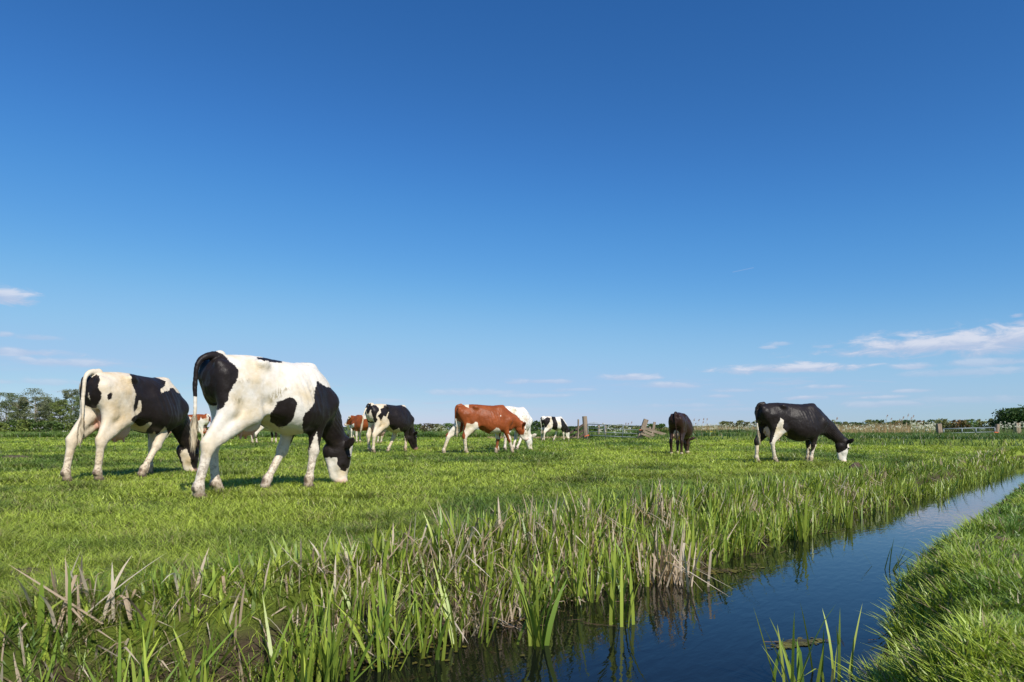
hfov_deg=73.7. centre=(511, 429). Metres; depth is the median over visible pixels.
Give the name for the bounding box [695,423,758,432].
cow parsley
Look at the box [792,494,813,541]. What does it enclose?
reed clump
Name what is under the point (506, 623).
algae patch
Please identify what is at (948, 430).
hedge bank grass
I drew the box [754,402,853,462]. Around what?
cow
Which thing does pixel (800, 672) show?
bank reed clump
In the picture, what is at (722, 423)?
bush
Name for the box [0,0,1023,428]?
sky
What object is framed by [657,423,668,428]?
bush
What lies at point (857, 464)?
soil mound
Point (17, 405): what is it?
tree
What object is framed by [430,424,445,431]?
bush
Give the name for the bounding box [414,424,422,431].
bush
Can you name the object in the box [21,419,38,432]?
bush
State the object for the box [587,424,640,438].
steel gate
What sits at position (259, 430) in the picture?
cow
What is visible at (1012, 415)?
oak tree
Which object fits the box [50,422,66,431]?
bush
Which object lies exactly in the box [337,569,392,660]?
reed clump
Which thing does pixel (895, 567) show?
bank reed clump
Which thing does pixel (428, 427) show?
bush
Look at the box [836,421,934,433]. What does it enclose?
pale reeds
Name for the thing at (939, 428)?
gate post
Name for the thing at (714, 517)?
reed bed
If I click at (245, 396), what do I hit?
cow
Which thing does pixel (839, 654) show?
bank reed clump
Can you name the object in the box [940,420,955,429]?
bush
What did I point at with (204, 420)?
cow
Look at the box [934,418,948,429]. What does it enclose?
bush
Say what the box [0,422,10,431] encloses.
bush
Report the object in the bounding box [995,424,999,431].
gate post
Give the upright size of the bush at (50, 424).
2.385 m
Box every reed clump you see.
[10,556,159,631]
[301,580,360,681]
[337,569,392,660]
[503,550,577,649]
[585,535,650,627]
[609,515,727,595]
[674,519,704,579]
[754,607,833,681]
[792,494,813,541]
[800,603,861,681]
[843,504,852,527]
[866,540,914,571]
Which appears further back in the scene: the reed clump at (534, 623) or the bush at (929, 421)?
the bush at (929, 421)
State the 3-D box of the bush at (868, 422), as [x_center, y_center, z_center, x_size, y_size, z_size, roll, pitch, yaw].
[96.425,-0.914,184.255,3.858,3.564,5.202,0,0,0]
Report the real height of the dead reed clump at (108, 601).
0.284 m
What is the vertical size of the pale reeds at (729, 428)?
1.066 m
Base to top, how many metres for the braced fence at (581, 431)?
1.275 m
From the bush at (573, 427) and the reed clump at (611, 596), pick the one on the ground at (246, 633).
the bush at (573, 427)
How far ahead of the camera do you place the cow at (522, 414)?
22.75 m
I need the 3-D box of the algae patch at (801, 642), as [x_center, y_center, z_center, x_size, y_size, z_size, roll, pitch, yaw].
[1.535,1.165,3.730,0.399,0.003,0.151,0,0,-22]
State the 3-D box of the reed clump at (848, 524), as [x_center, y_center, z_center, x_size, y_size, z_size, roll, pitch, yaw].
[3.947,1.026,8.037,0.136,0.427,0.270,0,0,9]
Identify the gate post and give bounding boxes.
[582,416,587,438]
[637,419,648,438]
[936,424,942,432]
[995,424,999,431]
[1013,423,1020,433]
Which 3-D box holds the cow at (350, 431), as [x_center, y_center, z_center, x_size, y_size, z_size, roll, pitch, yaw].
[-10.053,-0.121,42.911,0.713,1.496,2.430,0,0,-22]
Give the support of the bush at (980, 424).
on the ground at (246, 633)
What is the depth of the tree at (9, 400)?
134.91 m
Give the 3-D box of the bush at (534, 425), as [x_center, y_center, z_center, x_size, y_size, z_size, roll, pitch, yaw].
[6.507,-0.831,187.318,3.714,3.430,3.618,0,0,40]
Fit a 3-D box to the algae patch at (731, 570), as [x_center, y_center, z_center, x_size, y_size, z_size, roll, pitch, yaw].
[1.536,1.165,5.551,1.530,0.003,0.281,0,0,-20]
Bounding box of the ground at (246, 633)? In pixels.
[0,429,1023,681]
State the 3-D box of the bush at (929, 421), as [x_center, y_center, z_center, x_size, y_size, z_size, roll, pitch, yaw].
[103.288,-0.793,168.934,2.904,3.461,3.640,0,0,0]
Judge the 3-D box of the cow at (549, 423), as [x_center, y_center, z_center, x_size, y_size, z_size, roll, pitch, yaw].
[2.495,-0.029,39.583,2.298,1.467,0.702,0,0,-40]
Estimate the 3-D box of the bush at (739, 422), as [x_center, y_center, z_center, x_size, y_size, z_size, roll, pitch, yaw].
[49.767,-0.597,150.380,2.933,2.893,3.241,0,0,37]
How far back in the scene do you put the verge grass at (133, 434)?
56.28 m
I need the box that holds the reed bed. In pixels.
[0,446,1023,681]
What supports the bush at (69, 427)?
on the ground at (246, 633)
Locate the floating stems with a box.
[471,505,895,642]
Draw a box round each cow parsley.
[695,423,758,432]
[838,423,906,432]
[910,421,935,433]
[999,421,1023,432]
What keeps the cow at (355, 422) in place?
on the ground at (246, 633)
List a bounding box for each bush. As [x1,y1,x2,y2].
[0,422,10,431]
[3,420,20,431]
[9,422,20,431]
[15,419,33,431]
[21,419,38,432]
[30,421,48,431]
[40,421,58,431]
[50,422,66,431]
[61,422,73,431]
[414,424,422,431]
[418,423,434,431]
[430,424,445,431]
[442,423,453,431]
[531,420,540,431]
[564,426,582,430]
[588,426,606,430]
[607,424,628,430]
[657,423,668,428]
[719,421,727,428]
[733,420,744,427]
[737,422,756,428]
[846,422,859,427]
[862,419,877,428]
[872,419,886,427]
[899,420,914,427]
[923,419,933,427]
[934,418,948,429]
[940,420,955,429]
[950,420,961,429]
[955,420,972,429]
[963,419,979,429]
[974,419,985,429]
[982,418,994,429]
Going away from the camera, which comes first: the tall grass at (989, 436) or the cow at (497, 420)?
the cow at (497, 420)
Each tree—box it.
[0,392,22,431]
[5,396,29,420]
[11,400,34,422]
[13,388,53,430]
[36,397,62,420]
[36,402,54,420]
[46,399,75,423]
[52,389,78,424]
[68,395,79,419]
[985,407,1023,429]
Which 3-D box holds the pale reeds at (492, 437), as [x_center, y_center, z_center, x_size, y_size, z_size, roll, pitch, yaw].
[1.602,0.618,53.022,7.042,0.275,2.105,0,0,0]
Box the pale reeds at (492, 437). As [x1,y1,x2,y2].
[487,436,575,438]
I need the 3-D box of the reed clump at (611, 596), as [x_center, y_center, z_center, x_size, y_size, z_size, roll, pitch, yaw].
[0.653,0.930,4.061,0.481,0.619,0.208,0,0,-38]
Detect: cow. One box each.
[60,369,199,481]
[166,414,210,441]
[189,350,354,499]
[249,425,276,442]
[344,415,382,443]
[345,415,357,437]
[360,403,417,451]
[442,404,528,453]
[495,406,536,451]
[540,416,571,440]
[668,411,694,454]
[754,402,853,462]
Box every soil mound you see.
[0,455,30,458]
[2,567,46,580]
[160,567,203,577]
[849,462,862,468]
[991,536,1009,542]
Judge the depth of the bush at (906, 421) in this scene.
166.49 m
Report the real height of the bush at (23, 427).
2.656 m
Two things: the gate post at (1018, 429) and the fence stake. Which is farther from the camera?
the fence stake
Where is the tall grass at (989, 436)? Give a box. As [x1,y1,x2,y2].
[625,431,1023,446]
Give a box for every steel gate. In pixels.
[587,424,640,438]
[943,427,995,433]
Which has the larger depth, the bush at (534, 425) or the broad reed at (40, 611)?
the bush at (534, 425)
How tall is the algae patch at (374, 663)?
0.003 m
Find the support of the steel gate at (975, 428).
on the ground at (246, 633)
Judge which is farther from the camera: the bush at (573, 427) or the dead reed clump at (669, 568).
the bush at (573, 427)
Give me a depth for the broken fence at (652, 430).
49.27 m
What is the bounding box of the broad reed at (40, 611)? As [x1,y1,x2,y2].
[37,561,73,648]
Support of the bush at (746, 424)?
on the ground at (246, 633)
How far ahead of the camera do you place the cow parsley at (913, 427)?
50.49 m
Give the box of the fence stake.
[577,419,578,437]
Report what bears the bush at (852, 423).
on the ground at (246, 633)
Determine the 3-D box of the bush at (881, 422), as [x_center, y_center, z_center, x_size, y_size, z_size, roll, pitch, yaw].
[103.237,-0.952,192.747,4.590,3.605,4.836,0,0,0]
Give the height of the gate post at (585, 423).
1.822 m
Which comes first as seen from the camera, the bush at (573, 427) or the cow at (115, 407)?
the cow at (115, 407)
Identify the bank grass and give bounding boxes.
[596,429,1023,433]
[827,479,1023,681]
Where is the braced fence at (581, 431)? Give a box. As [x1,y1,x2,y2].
[570,424,584,438]
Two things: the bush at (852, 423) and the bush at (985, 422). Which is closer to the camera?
the bush at (985, 422)
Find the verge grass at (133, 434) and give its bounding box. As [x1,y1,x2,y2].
[0,427,668,437]
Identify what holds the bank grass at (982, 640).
on the ground at (246, 633)
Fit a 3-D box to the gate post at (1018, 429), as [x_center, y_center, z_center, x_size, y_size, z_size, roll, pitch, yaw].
[36.264,0.052,49.004,0.355,1.000,0.345,0,0,0]
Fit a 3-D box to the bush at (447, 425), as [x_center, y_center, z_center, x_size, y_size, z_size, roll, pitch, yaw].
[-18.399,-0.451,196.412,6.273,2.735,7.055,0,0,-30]
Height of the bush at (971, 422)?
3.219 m
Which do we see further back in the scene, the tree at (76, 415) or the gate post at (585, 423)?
the tree at (76, 415)
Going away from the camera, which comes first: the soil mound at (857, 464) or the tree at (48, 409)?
the soil mound at (857, 464)
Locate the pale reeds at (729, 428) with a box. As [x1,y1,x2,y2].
[693,424,756,430]
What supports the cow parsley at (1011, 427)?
on the ground at (246, 633)
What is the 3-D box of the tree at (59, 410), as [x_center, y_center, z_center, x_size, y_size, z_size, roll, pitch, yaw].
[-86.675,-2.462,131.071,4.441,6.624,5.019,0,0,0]
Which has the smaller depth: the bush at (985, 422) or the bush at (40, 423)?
the bush at (40, 423)
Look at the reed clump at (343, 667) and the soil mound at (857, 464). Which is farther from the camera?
the soil mound at (857, 464)
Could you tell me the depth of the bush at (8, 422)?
124.38 m
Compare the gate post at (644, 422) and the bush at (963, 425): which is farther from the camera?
the bush at (963, 425)
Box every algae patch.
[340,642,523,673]
[468,615,571,630]
[662,566,764,576]
[767,637,824,647]
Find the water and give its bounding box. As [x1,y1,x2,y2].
[313,463,1023,681]
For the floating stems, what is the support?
on the water
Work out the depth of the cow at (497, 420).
19.65 m
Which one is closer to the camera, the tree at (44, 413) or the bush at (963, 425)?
the tree at (44, 413)
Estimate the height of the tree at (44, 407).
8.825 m
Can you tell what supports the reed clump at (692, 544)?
in the water
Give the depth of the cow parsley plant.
54.00 m
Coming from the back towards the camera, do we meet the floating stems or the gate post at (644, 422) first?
the gate post at (644, 422)
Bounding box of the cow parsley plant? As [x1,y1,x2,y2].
[598,423,617,437]
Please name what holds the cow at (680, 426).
on the ground at (246, 633)
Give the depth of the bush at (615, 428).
223.12 m
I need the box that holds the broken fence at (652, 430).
[641,422,666,436]
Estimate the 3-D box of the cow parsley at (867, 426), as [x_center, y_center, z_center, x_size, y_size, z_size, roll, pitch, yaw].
[27.338,0.014,52.453,7.502,0.878,4.855,0,0,0]
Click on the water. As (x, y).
(695, 633)
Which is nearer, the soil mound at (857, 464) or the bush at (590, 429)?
the soil mound at (857, 464)
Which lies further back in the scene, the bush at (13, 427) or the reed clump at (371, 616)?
the bush at (13, 427)
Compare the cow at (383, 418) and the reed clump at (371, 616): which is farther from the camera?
the cow at (383, 418)
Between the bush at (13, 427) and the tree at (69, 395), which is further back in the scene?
the tree at (69, 395)
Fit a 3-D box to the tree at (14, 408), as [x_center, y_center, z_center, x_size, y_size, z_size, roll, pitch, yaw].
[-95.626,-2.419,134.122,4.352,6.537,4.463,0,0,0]

